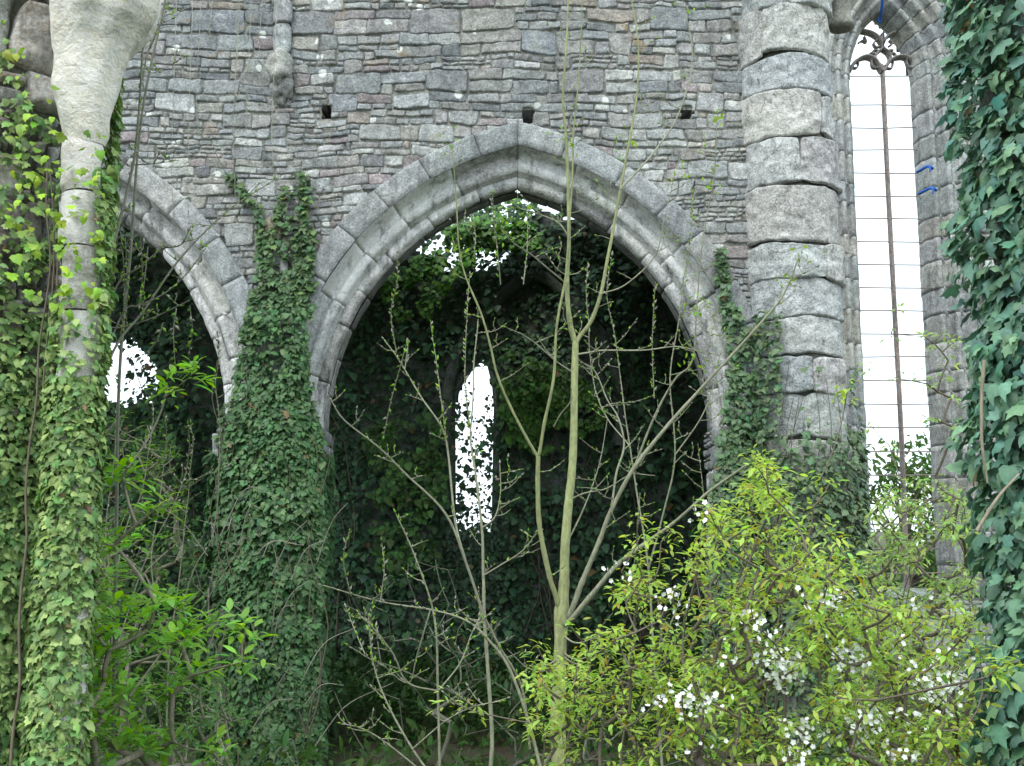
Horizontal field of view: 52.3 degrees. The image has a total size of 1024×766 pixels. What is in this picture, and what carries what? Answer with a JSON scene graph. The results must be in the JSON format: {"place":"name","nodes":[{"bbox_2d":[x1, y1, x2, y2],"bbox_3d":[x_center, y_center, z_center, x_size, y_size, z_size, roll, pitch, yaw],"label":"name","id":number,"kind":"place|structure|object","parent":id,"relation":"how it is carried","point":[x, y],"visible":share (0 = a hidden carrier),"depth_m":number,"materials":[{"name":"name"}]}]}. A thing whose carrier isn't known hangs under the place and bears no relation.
{"place":"outdoors","nodes":[
{"label":"outdoors","id":0,"kind":"place"},
{"bbox_2d":[105,21,934,530],"label":"sky","id":1,"kind":"structure","parent":0,"point":[863,90],"materials":[{"name":"white"}]},
{"bbox_2d":[98,531,1023,765],"bbox_3d":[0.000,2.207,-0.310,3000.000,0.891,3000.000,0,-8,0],"label":"ground","id":2,"kind":"structure","parent":0,"point":[502,751],"depth_m":12.55,"materials":[{"name":"green plant"}]},
{"bbox_2d":[0,0,161,765],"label":"ruined pier","id":3,"kind":"structure","parent":2,"relation":"on","point":[80,54],"depth_m":5.59,"materials":[{"name":"stone"}]},
{"bbox_2d":[0,19,126,765],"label":"ivy","id":4,"kind":"object","parent":3,"relation":"attached to","point":[31,667],"visible":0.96,"depth_m":5.39,"materials":[{"name":"green plant"}]},
{"bbox_2d":[94,408,209,765],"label":"bush","id":5,"kind":"object","parent":2,"relation":"on","point":[151,474],"visible":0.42,"depth_m":10.28,"materials":[{"name":"green plant"}]},
{"bbox_2d":[100,373,213,642],"bbox_3d":[-3.063,1.855,8.438,1.110,3.878,0.424,-1,-8,8],"label":"willow","id":6,"kind":"object","parent":2,"relation":"on","point":[110,493],"visible":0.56,"depth_m":8.60,"materials":[{"name":"green plant"}]},
{"bbox_2d":[93,606,257,765],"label":"bramble","id":7,"kind":"object","parent":2,"relation":"on","point":[223,759],"visible":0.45,"depth_m":7.18,"materials":[{"name":"green plant"}]},
{"bbox_2d":[86,355,275,765],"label":"elder bush","id":8,"kind":"object","parent":2,"relation":"on","point":[120,742],"visible":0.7,"depth_m":6.29,"materials":[{"name":"green plant"}]},
{"bbox_2d":[88,0,281,765],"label":"sapling","id":9,"kind":"object","parent":2,"relation":"on","point":[145,255],"visible":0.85,"depth_m":6.49,"materials":[{"name":"brown plant"}]},
{"bbox_2d":[110,0,276,759],"bbox_3d":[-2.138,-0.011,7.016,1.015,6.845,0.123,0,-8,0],"label":"willow","id":10,"kind":"object","parent":2,"relation":"on","point":[119,386],"visible":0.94,"depth_m":7.17,"materials":[{"name":"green plant"}]},
{"bbox_2d":[126,331,265,725],"bbox_3d":[-2.862,1.700,9.236,1.232,4.407,0.514,-2,-8,17],"label":"willow","id":11,"kind":"object","parent":2,"relation":"on","point":[186,512],"visible":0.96,"depth_m":9.33,"materials":[{"name":"green plant"}]},
{"bbox_2d":[101,211,708,691],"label":"aisle back wall","id":12,"kind":"structure","parent":2,"relation":"on","point":[451,383],"depth_m":17.50,"materials":[{"name":"stone"}]},
{"bbox_2d":[95,191,707,695],"bbox_3d":[-2.790,1.342,16.754,13.460,9.803,2.189,1,-8,-4],"label":"ivy","id":13,"kind":"object","parent":12,"relation":"attached to","point":[529,397],"visible":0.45,"depth_m":17.07,"materials":[{"name":"green plant"}]},
{"bbox_2d":[335,508,510,765],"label":"sapling","id":14,"kind":"object","parent":2,"relation":"on","point":[367,628],"visible":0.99,"depth_m":6.73,"materials":[{"name":"green plant"}]},
{"bbox_2d":[318,529,541,765],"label":"sapling","id":15,"kind":"object","parent":2,"relation":"on","point":[488,640],"visible":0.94,"depth_m":7.26,"materials":[{"name":"green plant"}]},
{"bbox_2d":[101,0,760,749],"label":"arcade wall","id":16,"kind":"structure","parent":2,"relation":"on","point":[395,90],"depth_m":12.56,"materials":[{"name":"stone"}]},
{"bbox_2d":[141,151,393,765],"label":"ivy","id":17,"kind":"object","parent":16,"relation":"attached to","point":[296,596],"visible":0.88,"depth_m":11.63,"materials":[{"name":"green plant"}]},
{"bbox_2d":[698,247,884,765],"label":"ivy","id":18,"kind":"object","parent":16,"relation":"attached to","point":[728,458],"visible":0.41,"depth_m":11.52,"materials":[{"name":"green plant"}]},
{"bbox_2d":[327,190,542,765],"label":"sapling","id":19,"kind":"object","parent":2,"relation":"on","point":[482,606],"visible":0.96,"depth_m":7.89,"materials":[{"name":"green plant"}]},
{"bbox_2d":[456,525,490,598],"bbox_3d":[-0.931,4.951,25.611,4.701,3.658,4.565,-2,-8,15],"label":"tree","id":20,"kind":"object","parent":2,"relation":"on","point":[468,549],"depth_m":25.34,"materials":[{"name":"green plant"}]},
{"bbox_2d":[324,555,713,765],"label":"bush","id":21,"kind":"object","parent":2,"relation":"on","point":[503,727],"visible":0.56,"depth_m":10.49,"materials":[{"name":"green plant"}]},
{"bbox_2d":[94,625,1007,765],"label":"undergrowth","id":22,"kind":"object","parent":2,"relation":"on","point":[497,692],"visible":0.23,"depth_m":12.90,"materials":[{"name":"green plant"}]},
{"bbox_2d":[427,513,694,765],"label":"cherry shrub","id":23,"kind":"object","parent":2,"relation":"on","point":[659,687],"visible":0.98,"depth_m":5.59,"materials":[{"name":"green plant"}]},
{"bbox_2d":[435,0,826,764],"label":"young tree","id":24,"kind":"object","parent":2,"relation":"on","point":[563,612],"visible":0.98,"depth_m":7.53,"materials":[{"name":"green plant"}]},
{"bbox_2d":[564,186,739,765],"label":"sapling","id":25,"kind":"object","parent":2,"relation":"on","point":[629,446],"visible":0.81,"depth_m":8.55,"materials":[{"name":"green plant"}]},
{"bbox_2d":[654,379,864,765],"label":"cherry shrub","id":26,"kind":"object","parent":2,"relation":"on","point":[787,665],"visible":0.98,"depth_m":5.26,"materials":[{"name":"green plant"}]},
{"bbox_2d":[737,0,862,764],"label":"round pier","id":27,"kind":"structure","parent":2,"relation":"on","point":[794,187],"depth_m":12.04,"materials":[{"name":"stone"}]},
{"bbox_2d":[866,435,936,589],"bbox_3d":[9.096,3.651,23.680,5.651,5.126,4.678,0,-8,0],"label":"tree","id":28,"kind":"object","parent":2,"relation":"on","point":[889,467],"visible":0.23,"depth_m":23.96,"materials":[{"name":"green plant"}]},
{"bbox_2d":[872,415,937,587],"bbox_3d":[11.923,3.408,26.767,5.518,5.916,5.235,4,-9,-26],"label":"tree","id":29,"kind":"object","parent":2,"relation":"on","point":[901,579],"visible":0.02,"depth_m":27.45,"materials":[{"name":"green plant"}]},
{"bbox_2d":[794,521,1023,765],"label":"cherry shrub","id":30,"kind":"object","parent":2,"relation":"on","point":[861,717],"visible":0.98,"depth_m":4.87,"materials":[{"name":"green plant"}]},
{"bbox_2d":[845,303,985,763],"bbox_3d":[3.638,1.618,9.506,1.334,4.654,2.793,-3,-9,23],"label":"shrub","id":31,"kind":"object","parent":2,"relation":"on","point":[943,584],"visible":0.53,"depth_m":9.12,"materials":[{"name":"green plant"}]},
{"bbox_2d":[828,0,1021,688],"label":"window wall","id":32,"kind":"structure","parent":2,"relation":"on","point":[914,32],"depth_m":18.85,"materials":[{"name":"stone"}]},
{"bbox_2d":[878,0,883,22],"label":"hanging rope","id":33,"kind":"object","parent":32,"relation":"hanging from","point":[881,12],"visible":1,"depth_m":19.24,"materials":[{"name":"blue fabric"}]},
{"bbox_2d":[916,165,933,172],"bbox_3d":[7.406,-3.820,18.729,0.311,0.148,0.149,-6,-10,36],"label":"rope tie","id":34,"kind":"object","parent":32,"relation":"attached to","point":[930,167],"visible":1,"depth_m":18.66,"materials":[{"name":"blue fabric"}]},
{"bbox_2d":[918,186,937,194],"bbox_3d":[7.435,-3.419,18.668,0.339,0.148,0.154,-5,-9,32],"label":"rope tie","id":35,"kind":"object","parent":32,"relation":"attached to","point":[933,189],"visible":1,"depth_m":18.60,"materials":[{"name":"blue fabric"}]},
{"bbox_2d":[976,0,1023,724],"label":"ivy clad pier","id":36,"kind":"structure","parent":2,"relation":"on","point":[989,94],"depth_m":4.97,"materials":[{"name":"stone"}]},
{"bbox_2d":[934,0,1023,765],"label":"ivy","id":37,"kind":"object","parent":36,"relation":"attached to","point":[999,406],"visible":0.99,"depth_m":4.86,"materials":[{"name":"green plant"}]}
]}

